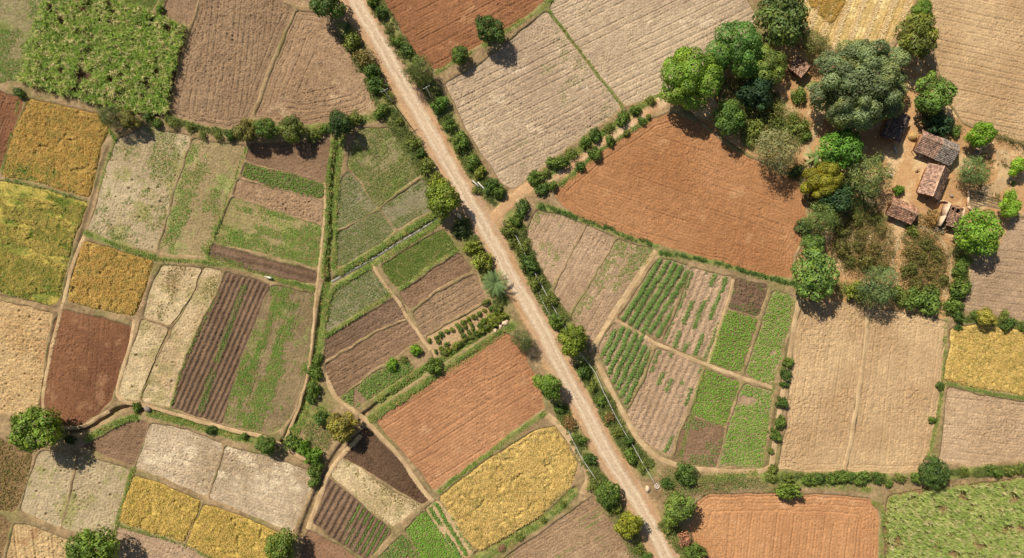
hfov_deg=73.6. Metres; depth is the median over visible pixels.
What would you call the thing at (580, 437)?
bush
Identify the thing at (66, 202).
weed growth
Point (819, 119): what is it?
path
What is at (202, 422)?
path
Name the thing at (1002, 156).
path
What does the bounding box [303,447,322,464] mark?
bush
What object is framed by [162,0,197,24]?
tilled field
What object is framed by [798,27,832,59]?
tree
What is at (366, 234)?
weed growth
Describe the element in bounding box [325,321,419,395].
ploughed field
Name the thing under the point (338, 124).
tree
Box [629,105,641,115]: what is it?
bush
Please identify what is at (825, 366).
ploughed field
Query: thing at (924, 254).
bush
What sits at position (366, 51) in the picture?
bush
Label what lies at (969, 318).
verge scrub
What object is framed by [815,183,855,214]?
tree
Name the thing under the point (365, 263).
water
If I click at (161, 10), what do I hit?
bush
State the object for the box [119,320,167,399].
fallow field
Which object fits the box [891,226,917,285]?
path
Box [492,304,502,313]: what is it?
bush
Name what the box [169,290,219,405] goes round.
grass bank
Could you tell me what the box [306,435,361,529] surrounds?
path
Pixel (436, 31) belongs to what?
ploughed field
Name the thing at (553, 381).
tree
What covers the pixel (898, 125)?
shed
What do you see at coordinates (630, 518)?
tree
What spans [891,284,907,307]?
bush
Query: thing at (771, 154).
tree
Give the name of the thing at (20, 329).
stubble field
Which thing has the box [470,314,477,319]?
orchard bush
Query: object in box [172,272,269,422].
furrowed field
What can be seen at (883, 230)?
bush
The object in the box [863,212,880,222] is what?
bush
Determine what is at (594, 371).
water pipe
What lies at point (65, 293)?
path
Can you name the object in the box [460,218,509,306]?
verge scrub
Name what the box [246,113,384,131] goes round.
grass bank
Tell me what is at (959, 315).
bush
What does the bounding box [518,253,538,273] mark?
bush
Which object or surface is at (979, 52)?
ploughed field
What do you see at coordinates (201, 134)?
bush
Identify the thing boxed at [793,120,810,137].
bush
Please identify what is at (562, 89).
weed growth
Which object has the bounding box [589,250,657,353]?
path
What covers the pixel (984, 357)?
wheat crop
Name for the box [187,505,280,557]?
wheat crop
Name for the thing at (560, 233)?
tilled field
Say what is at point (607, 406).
verge scrub
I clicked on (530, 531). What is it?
grass bank
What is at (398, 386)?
grass bank
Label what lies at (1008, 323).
bush
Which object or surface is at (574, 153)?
bush
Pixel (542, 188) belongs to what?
bush
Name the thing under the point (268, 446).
tree
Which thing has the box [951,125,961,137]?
bush
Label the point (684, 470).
bush
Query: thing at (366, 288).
weed growth
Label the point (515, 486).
wheat crop
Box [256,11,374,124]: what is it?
ploughed field
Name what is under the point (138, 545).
fallow field
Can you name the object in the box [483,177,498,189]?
bush
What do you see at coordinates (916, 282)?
bush
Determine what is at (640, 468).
bush
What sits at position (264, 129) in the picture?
tree
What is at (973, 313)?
bush
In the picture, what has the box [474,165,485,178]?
bush
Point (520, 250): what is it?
bush
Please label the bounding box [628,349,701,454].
furrowed field
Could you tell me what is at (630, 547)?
scrub growth
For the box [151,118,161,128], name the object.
bush
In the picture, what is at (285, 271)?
ploughed field
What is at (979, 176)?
tree
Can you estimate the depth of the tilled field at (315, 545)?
160.01 m
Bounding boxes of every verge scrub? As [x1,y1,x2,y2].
[164,114,240,135]
[336,23,378,104]
[368,0,441,103]
[382,106,450,187]
[437,112,503,205]
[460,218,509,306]
[503,216,571,325]
[554,403,607,487]
[574,358,655,474]
[655,519,687,557]
[763,470,886,486]
[946,463,1023,478]
[959,314,1023,328]
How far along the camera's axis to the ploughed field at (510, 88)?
160.03 m
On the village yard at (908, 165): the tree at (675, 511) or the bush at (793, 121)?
the bush at (793, 121)
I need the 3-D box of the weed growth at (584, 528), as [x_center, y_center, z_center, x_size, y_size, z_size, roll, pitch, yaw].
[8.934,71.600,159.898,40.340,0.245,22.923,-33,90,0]
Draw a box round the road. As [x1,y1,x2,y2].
[343,0,679,557]
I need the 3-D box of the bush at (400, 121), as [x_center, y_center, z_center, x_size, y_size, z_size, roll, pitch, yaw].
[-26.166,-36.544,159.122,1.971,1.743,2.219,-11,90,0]
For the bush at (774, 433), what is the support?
on the path at (789, 355)
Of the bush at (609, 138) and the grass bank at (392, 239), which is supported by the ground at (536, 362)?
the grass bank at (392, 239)
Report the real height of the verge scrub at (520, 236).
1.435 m
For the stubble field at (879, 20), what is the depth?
160.02 m
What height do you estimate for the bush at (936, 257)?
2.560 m
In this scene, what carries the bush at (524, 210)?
on the ground at (536, 362)
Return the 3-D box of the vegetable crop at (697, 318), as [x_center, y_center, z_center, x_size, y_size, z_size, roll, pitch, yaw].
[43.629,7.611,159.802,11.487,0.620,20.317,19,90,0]
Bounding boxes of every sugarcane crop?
[14,0,186,114]
[884,477,1023,557]
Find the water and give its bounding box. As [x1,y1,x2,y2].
[331,218,436,282]
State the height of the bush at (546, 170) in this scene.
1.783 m
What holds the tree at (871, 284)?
on the village yard at (908, 165)
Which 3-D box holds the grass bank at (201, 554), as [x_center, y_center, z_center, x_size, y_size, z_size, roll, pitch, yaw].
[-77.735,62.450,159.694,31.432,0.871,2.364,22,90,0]
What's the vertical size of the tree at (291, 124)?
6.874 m
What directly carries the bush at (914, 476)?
on the ground at (536, 362)
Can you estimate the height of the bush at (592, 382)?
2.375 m
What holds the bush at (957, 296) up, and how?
on the ground at (536, 362)
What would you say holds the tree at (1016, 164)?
on the village yard at (908, 165)
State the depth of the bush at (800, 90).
158.57 m
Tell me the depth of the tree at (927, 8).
155.64 m
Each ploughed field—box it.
[0,91,22,167]
[39,310,130,425]
[169,0,293,128]
[209,245,316,282]
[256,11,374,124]
[325,296,406,358]
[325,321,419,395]
[343,428,427,503]
[377,332,543,489]
[385,0,543,68]
[400,254,471,307]
[414,275,484,334]
[446,13,619,187]
[550,0,755,104]
[555,113,805,276]
[689,493,878,557]
[778,302,865,471]
[847,309,946,472]
[930,0,1023,139]
[939,387,1023,466]
[963,217,1023,319]
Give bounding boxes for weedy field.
[215,198,320,267]
[223,286,313,432]
[675,415,723,466]
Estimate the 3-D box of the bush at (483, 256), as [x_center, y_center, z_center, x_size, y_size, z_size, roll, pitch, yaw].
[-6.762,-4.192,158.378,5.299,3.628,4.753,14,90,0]
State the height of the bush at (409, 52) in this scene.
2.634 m
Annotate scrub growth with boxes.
[0,440,32,511]
[303,421,334,450]
[592,483,646,557]
[655,464,765,497]
[714,77,780,111]
[721,93,811,159]
[798,157,879,218]
[825,205,899,283]
[828,279,961,315]
[842,195,887,226]
[894,230,952,296]
[900,209,945,244]
[918,109,965,135]
[948,245,970,300]
[978,148,1008,206]
[995,130,1023,153]
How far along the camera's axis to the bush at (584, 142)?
158.94 m
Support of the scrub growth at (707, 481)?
on the ground at (536, 362)
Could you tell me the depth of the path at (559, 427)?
159.85 m
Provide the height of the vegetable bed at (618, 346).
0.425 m
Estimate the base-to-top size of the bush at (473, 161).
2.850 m
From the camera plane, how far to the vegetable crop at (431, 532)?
159.81 m
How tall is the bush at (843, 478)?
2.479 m
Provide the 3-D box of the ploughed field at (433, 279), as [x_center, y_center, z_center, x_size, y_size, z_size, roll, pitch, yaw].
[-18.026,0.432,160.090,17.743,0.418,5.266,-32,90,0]
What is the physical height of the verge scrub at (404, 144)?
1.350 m
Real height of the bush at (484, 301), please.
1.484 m
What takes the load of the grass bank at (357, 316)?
on the ground at (536, 362)
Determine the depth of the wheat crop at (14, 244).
159.65 m
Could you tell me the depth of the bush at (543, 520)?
159.16 m
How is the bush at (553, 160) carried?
on the track
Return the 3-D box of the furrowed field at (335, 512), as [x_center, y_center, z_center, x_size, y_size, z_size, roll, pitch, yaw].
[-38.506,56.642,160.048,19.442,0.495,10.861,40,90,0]
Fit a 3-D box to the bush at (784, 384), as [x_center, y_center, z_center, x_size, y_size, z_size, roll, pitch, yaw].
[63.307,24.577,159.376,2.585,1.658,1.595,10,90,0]
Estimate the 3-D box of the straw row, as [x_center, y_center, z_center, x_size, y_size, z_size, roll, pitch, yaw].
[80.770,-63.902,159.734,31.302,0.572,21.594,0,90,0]
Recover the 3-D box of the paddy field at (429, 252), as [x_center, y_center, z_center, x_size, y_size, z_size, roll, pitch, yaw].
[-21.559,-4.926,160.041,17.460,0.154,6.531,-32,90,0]
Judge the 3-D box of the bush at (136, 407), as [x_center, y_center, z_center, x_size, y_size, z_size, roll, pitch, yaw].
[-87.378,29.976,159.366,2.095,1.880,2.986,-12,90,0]
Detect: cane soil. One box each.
[23,0,186,115]
[883,477,1023,557]
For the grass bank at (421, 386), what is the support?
on the ground at (536, 362)
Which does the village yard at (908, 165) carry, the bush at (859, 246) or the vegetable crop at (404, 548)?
the bush at (859, 246)
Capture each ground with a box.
[0,0,1023,557]
[0,439,31,511]
[0,514,10,557]
[427,304,502,358]
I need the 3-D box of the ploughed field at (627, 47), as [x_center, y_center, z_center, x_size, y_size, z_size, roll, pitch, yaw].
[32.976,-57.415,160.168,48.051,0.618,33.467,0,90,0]
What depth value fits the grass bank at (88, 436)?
159.56 m
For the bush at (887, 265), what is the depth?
159.10 m
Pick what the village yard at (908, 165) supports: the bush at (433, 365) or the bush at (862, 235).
the bush at (862, 235)
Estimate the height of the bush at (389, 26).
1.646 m
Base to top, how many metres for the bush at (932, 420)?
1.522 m
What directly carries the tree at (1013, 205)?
on the village yard at (908, 165)
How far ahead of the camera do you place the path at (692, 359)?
159.86 m
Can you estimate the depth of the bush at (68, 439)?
158.61 m
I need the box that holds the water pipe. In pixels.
[515,235,656,485]
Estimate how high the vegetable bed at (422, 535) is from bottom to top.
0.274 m
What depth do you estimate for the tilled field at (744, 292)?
160.03 m
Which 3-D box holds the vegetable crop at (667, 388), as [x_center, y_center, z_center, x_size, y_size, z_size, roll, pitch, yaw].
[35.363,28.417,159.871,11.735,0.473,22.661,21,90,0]
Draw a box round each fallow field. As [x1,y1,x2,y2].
[21,451,75,526]
[62,454,128,534]
[88,127,189,250]
[111,527,206,557]
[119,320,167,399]
[136,424,222,494]
[142,268,221,405]
[144,265,200,324]
[159,139,245,255]
[210,446,311,530]
[332,459,419,525]
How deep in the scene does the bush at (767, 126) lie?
158.24 m
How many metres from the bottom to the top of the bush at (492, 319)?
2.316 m
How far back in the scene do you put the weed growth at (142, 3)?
159.92 m
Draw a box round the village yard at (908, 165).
[680,39,1023,317]
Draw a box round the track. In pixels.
[490,85,698,223]
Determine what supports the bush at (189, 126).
on the ground at (536, 362)
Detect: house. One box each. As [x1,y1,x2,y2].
[911,130,959,165]
[916,163,950,200]
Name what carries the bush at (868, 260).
on the village yard at (908, 165)
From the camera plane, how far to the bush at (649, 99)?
159.02 m
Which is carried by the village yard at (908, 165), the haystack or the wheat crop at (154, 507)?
the haystack
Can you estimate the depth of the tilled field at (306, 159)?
160.01 m
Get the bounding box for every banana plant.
[802,146,821,166]
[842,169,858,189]
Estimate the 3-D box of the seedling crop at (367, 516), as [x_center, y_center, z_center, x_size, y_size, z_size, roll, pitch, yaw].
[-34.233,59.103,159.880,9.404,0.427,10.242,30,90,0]
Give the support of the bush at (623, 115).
on the ground at (536, 362)
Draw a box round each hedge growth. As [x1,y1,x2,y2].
[538,202,652,246]
[659,251,793,285]
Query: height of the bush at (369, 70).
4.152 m
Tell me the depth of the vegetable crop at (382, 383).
159.71 m
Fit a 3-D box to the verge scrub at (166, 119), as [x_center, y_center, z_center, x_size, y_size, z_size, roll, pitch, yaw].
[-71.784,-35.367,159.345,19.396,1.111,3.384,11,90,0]
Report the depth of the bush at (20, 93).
158.69 m
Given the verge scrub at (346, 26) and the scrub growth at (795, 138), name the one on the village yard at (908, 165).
the scrub growth at (795, 138)
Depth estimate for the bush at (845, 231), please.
158.76 m
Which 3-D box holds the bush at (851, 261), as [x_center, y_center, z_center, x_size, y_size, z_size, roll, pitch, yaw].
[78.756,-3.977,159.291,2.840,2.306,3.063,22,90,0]
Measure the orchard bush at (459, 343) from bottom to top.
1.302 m
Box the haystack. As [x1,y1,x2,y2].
[907,132,917,140]
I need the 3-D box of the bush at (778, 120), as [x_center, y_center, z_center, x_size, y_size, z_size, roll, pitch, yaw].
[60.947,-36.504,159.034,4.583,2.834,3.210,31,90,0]
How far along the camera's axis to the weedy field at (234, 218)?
160.01 m
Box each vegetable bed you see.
[242,164,323,198]
[341,359,413,406]
[379,536,419,557]
[406,512,456,557]
[426,501,472,557]
[599,323,651,405]
[619,259,688,337]
[691,371,738,425]
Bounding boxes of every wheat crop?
[0,181,87,304]
[2,98,108,196]
[68,241,153,315]
[119,476,200,541]
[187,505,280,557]
[440,426,577,550]
[808,0,844,23]
[944,323,1023,395]
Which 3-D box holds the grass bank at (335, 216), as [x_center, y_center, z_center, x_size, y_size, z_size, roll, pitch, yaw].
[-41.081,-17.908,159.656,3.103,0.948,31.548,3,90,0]
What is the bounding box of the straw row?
[800,0,912,47]
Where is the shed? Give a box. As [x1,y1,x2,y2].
[880,113,910,143]
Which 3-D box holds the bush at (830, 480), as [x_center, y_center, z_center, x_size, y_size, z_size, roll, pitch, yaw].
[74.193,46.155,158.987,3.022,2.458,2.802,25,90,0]
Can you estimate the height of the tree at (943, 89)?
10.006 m
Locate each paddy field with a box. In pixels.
[326,271,388,330]
[336,172,375,227]
[337,212,393,265]
[348,128,419,206]
[382,180,434,228]
[382,230,455,285]
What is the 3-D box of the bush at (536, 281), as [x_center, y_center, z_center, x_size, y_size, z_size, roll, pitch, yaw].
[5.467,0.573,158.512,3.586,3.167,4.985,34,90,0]
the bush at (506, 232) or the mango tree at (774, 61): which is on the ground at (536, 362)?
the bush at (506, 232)
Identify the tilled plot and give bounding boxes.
[970,190,1001,208]
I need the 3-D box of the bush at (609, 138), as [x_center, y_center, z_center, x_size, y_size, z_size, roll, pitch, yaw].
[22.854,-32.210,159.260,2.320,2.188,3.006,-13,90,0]
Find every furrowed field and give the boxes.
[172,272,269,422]
[313,479,390,557]
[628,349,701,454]
[663,268,731,357]
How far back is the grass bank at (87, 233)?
159.62 m
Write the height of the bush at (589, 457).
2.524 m
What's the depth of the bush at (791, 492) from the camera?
157.09 m
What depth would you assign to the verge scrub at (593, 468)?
159.62 m
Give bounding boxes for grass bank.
[0,100,19,173]
[5,178,85,201]
[83,230,156,259]
[83,414,137,441]
[102,128,116,176]
[113,468,134,536]
[116,523,211,557]
[147,409,256,443]
[156,257,238,268]
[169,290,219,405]
[205,147,246,254]
[207,254,314,292]
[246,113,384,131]
[289,406,326,431]
[292,282,331,433]
[320,140,337,276]
[321,218,442,321]
[324,291,390,336]
[330,136,344,269]
[335,212,435,276]
[367,322,514,422]
[376,315,508,403]
[400,247,458,289]
[435,50,473,73]
[437,411,544,493]
[474,488,576,557]
[482,0,553,46]
[531,92,661,190]
[549,10,622,107]
[558,120,648,186]
[676,469,757,482]
[678,374,704,456]
[761,385,773,467]
[776,477,870,492]
[872,501,885,557]
[927,322,946,458]
[944,381,1023,399]
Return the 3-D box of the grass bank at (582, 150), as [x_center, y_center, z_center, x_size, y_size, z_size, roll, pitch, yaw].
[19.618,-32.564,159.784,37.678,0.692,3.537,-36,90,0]
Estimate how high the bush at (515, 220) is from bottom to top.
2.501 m
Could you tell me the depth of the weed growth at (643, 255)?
159.93 m
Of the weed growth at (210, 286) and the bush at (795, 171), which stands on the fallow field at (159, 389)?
the weed growth at (210, 286)
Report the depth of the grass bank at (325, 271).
159.77 m
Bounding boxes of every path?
[41,234,109,429]
[115,319,313,465]
[283,183,326,439]
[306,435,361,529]
[323,372,434,502]
[372,264,431,350]
[545,413,590,494]
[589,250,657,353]
[596,363,772,473]
[614,319,771,388]
[706,279,734,365]
[769,299,800,464]
[799,76,823,165]
[842,308,870,470]
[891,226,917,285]
[917,226,951,296]
[982,147,1011,196]
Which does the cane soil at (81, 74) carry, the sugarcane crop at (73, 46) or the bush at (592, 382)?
the sugarcane crop at (73, 46)
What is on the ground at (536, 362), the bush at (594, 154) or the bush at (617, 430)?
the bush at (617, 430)
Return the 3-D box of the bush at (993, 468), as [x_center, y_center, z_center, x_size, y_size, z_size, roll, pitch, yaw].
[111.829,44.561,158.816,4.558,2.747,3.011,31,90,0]
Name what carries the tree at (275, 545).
on the ground at (536, 362)
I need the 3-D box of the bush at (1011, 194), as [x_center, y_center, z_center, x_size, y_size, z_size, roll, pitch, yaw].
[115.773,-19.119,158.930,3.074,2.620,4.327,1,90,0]
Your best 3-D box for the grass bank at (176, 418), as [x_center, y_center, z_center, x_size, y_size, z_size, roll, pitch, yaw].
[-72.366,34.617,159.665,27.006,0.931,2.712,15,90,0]
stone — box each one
[144,406,151,412]
[971,149,978,156]
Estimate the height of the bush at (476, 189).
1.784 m
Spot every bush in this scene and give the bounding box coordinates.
[12,86,25,98]
[63,434,77,444]
[132,402,141,413]
[142,113,153,123]
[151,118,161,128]
[155,4,164,13]
[166,118,178,128]
[186,121,195,132]
[198,130,206,140]
[204,425,215,434]
[213,131,222,140]
[225,129,235,140]
[240,432,247,440]
[281,432,301,450]
[296,439,310,456]
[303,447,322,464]
[305,364,323,379]
[306,380,320,398]
[306,396,316,404]
[306,465,320,476]
[307,125,321,143]
[307,476,320,487]
[312,353,323,365]
[313,410,332,426]
[314,460,324,470]
[317,125,327,135]
[342,30,361,51]
[347,110,362,123]
[351,48,375,66]
[363,63,382,79]
[366,0,377,7]
[366,75,388,94]
[372,103,388,117]
[374,6,387,19]
[381,91,394,103]
[385,22,392,32]
[386,357,397,370]
[391,36,402,45]
[395,118,403,125]
[399,355,407,362]
[400,42,414,58]
[405,135,423,150]
[410,344,422,356]
[416,147,426,158]
[418,157,435,173]
[425,357,442,373]
[428,96,449,114]
[428,170,441,185]
[438,331,443,337]
[439,348,446,355]
[442,119,456,130]
[451,130,470,152]
[451,220,468,237]
[452,342,457,350]
[456,340,462,346]
[461,238,483,254]
[466,153,480,169]
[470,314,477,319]
[471,184,481,194]
[471,250,494,271]
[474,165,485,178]
[478,327,484,332]
[481,298,489,305]
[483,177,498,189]
[484,185,493,195]
[484,313,498,327]
[492,184,505,197]
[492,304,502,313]
[497,543,505,551]
[498,312,506,318]
[499,223,516,237]
[506,237,517,248]
[508,214,520,226]
[513,239,528,256]
[514,197,530,217]
[515,533,524,540]
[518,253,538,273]
[526,168,544,185]
[527,274,545,291]
[535,183,547,197]
[539,516,547,522]
[540,168,549,178]
[540,293,557,308]
[545,155,570,168]
[546,179,556,189]
[548,312,564,330]
[554,404,566,413]
[559,500,566,507]
[563,414,577,430]
[564,147,579,160]
[572,433,588,445]
[575,161,585,171]
[576,363,591,379]
[579,136,591,149]
[582,452,597,463]
[586,144,601,160]
[586,475,600,491]
[588,378,597,394]
[589,126,601,142]
[596,395,606,406]
[602,122,613,133]
[604,411,615,422]
[605,135,614,146]
[606,503,621,515]
[613,425,624,437]
[616,109,629,126]
[622,435,633,445]
[623,129,629,136]
[624,447,638,465]
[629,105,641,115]
[631,542,643,555]
[637,115,645,124]
[637,461,647,474]
[639,552,652,557]
[645,94,656,104]
[659,477,673,488]
[662,523,675,535]
[673,460,698,486]
[677,531,692,548]
[683,541,707,557]
[740,119,765,141]
[741,129,753,147]
[750,104,765,118]
[751,119,774,134]
[760,100,782,123]
[765,471,777,482]
[766,114,784,129]
[766,427,781,442]
[768,464,777,473]
[772,482,803,499]
[774,396,788,408]
[774,413,786,429]
[779,366,793,381]
[779,381,788,387]
[782,124,796,134]
[782,357,793,367]
[782,472,794,482]
[784,111,801,125]
[787,163,804,178]
[790,85,806,104]
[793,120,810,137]
[793,217,811,236]
[799,128,812,140]
[800,474,815,484]
[815,472,824,483]
[825,472,836,483]
[834,238,850,259]
[834,469,851,483]
[835,224,851,237]
[844,280,866,302]
[845,256,855,268]
[848,213,863,226]
[848,471,856,482]
[852,470,871,485]
[853,239,865,251]
[854,228,868,239]
[856,254,876,269]
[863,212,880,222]
[869,241,881,255]
[871,470,883,483]
[876,223,886,236]
[877,260,890,269]
[885,479,893,487]
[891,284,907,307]
[891,471,907,482]
[892,185,904,195]
[896,285,926,310]
[900,261,917,275]
[901,244,921,260]
[905,224,919,237]
[908,276,923,290]
[910,472,924,483]
[916,250,928,265]
[917,283,941,315]
[919,237,933,249]
[921,109,953,137]
[922,261,939,279]
[924,212,938,228]
[927,281,940,292]
[928,416,936,422]
[929,245,943,261]
[935,381,944,389]
[940,274,948,284]
[943,297,964,314]
[948,286,965,300]
[949,276,971,296]
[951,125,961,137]
[951,263,968,277]
[951,310,964,322]
[953,324,962,330]
[956,253,973,268]
[959,466,970,477]
[969,310,979,319]
[983,464,1003,478]
[998,309,1009,322]
[999,317,1015,332]
[1003,187,1016,204]
[1003,465,1015,476]
[1014,462,1023,474]
[1018,324,1023,331]
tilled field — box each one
[84,421,146,464]
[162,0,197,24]
[234,180,321,222]
[247,140,330,181]
[286,0,314,5]
[299,531,355,557]
[505,497,631,557]
[526,211,582,283]
[555,226,613,311]
[572,240,651,340]
[728,279,767,315]
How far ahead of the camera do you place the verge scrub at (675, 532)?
159.66 m
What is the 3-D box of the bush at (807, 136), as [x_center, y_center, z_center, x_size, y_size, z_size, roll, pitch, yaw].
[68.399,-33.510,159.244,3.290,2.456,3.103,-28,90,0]
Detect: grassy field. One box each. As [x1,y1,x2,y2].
[0,0,47,82]
[124,0,157,10]
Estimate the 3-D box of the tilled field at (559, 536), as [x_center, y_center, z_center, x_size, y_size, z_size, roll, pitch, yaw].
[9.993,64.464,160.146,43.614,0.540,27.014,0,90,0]
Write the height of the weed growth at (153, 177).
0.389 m
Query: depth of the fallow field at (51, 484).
160.01 m
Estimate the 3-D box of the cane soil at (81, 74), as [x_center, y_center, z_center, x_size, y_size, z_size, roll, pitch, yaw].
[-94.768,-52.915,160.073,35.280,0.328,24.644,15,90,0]
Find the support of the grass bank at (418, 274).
on the ground at (536, 362)
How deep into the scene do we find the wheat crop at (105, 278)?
159.62 m
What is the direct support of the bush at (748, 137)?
on the village yard at (908, 165)
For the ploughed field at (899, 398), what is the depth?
160.02 m
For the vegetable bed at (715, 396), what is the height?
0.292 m
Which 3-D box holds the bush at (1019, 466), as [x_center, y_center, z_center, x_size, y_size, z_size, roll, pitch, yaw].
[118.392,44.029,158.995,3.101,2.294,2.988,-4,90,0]
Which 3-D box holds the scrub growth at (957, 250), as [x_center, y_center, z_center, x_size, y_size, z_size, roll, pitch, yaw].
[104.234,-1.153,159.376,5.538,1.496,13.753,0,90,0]
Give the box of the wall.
[966,190,971,210]
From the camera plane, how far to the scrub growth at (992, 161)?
159.81 m
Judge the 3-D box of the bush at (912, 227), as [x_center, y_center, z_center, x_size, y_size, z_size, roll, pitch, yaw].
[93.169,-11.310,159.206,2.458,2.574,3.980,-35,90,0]
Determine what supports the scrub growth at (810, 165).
on the village yard at (908, 165)
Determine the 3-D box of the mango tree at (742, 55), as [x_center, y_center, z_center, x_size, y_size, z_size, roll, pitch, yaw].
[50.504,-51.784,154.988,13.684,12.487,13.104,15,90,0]
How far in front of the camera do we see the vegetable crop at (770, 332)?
159.74 m
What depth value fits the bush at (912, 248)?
158.63 m
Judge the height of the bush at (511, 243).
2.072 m
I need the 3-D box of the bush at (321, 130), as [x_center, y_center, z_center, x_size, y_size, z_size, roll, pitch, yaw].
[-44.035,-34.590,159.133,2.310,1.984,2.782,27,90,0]
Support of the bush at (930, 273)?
on the village yard at (908, 165)
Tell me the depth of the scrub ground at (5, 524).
160.04 m
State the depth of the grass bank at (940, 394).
159.91 m
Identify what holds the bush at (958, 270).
on the village yard at (908, 165)
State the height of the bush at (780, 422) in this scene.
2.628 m
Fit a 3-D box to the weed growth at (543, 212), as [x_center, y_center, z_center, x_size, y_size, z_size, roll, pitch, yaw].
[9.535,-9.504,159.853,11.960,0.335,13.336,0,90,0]
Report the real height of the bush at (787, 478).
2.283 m
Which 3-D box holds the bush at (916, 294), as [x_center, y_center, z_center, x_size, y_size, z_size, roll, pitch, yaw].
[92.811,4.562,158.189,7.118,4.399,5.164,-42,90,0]
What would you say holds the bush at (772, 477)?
on the ground at (536, 362)
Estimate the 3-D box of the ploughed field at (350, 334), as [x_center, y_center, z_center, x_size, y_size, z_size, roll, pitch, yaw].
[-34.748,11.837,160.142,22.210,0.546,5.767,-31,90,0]
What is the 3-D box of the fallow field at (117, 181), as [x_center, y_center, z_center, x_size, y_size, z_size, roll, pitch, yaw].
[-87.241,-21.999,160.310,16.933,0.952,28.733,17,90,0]
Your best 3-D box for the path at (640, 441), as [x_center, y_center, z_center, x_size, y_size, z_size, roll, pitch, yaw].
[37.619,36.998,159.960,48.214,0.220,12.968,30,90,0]
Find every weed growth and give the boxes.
[0,0,47,81]
[0,185,85,302]
[3,158,75,186]
[92,128,187,248]
[120,0,157,10]
[152,265,185,319]
[160,141,245,255]
[177,270,221,373]
[327,270,388,324]
[336,172,375,227]
[336,460,418,525]
[337,212,393,266]
[383,181,430,228]
[461,28,616,168]
[507,507,609,557]
[528,211,569,264]
[572,239,652,323]
[729,281,762,315]
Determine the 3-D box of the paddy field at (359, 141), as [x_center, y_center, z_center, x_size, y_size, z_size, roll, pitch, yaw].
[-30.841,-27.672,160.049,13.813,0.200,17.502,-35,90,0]
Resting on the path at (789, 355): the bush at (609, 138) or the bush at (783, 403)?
the bush at (783, 403)
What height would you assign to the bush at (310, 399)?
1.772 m
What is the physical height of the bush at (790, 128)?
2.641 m
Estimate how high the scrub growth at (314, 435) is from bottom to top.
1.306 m
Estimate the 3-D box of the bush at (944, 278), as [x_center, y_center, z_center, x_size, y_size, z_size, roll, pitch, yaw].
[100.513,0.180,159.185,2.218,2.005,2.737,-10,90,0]
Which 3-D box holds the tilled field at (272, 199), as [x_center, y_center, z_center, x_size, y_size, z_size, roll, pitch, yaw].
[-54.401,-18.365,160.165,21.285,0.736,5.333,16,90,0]
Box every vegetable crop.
[242,163,323,198]
[342,360,412,407]
[381,536,420,557]
[406,512,457,557]
[427,502,472,557]
[600,326,651,407]
[620,257,689,337]
[650,350,701,451]
[664,271,727,357]
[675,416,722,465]
[692,370,738,425]
[709,310,756,370]
[719,384,771,467]
[745,291,794,384]
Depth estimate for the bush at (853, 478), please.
158.57 m
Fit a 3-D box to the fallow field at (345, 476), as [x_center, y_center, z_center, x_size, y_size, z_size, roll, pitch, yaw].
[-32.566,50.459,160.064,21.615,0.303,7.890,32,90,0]
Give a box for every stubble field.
[0,300,51,414]
[7,524,72,557]
[799,0,914,50]
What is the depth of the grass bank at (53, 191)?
159.60 m
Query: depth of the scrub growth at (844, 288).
159.48 m
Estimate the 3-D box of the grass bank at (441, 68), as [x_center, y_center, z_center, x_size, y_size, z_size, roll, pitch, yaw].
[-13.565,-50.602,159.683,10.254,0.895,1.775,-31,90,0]
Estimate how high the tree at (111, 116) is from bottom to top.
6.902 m
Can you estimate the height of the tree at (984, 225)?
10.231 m
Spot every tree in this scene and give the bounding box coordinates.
[6,404,64,453]
[60,525,119,557]
[95,104,126,129]
[120,108,140,129]
[231,118,256,141]
[252,117,279,139]
[254,435,276,454]
[263,527,297,557]
[278,113,305,143]
[308,0,345,19]
[325,411,358,443]
[327,107,352,138]
[398,53,435,87]
[424,177,460,219]
[450,45,468,64]
[474,14,505,42]
[482,270,509,297]
[509,328,534,353]
[532,374,562,401]
[555,323,588,356]
[594,480,620,509]
[613,511,643,539]
[659,46,723,110]
[662,491,697,526]
[705,20,765,78]
[711,50,727,75]
[712,99,745,135]
[735,74,774,112]
[742,43,787,86]
[751,0,810,47]
[752,122,799,176]
[790,246,839,302]
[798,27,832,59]
[799,232,825,255]
[800,161,844,198]
[802,201,842,236]
[806,38,911,131]
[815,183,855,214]
[817,127,865,169]
[841,150,898,204]
[854,262,902,309]
[892,12,940,59]
[910,0,932,16]
[914,70,959,114]
[918,454,950,489]
[951,207,1005,256]
[952,154,994,187]
[963,121,998,147]
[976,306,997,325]
[998,197,1021,217]
[1007,156,1023,176]
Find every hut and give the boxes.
[788,56,810,77]
[885,197,918,224]
[933,203,964,233]
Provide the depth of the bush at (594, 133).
158.68 m
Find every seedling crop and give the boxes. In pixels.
[198,285,247,411]
[342,504,388,556]
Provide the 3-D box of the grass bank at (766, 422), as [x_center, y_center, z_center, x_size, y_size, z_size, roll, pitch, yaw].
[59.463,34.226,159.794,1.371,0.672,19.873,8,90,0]
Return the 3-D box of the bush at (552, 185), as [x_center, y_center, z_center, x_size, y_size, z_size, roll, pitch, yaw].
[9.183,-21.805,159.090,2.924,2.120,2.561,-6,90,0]

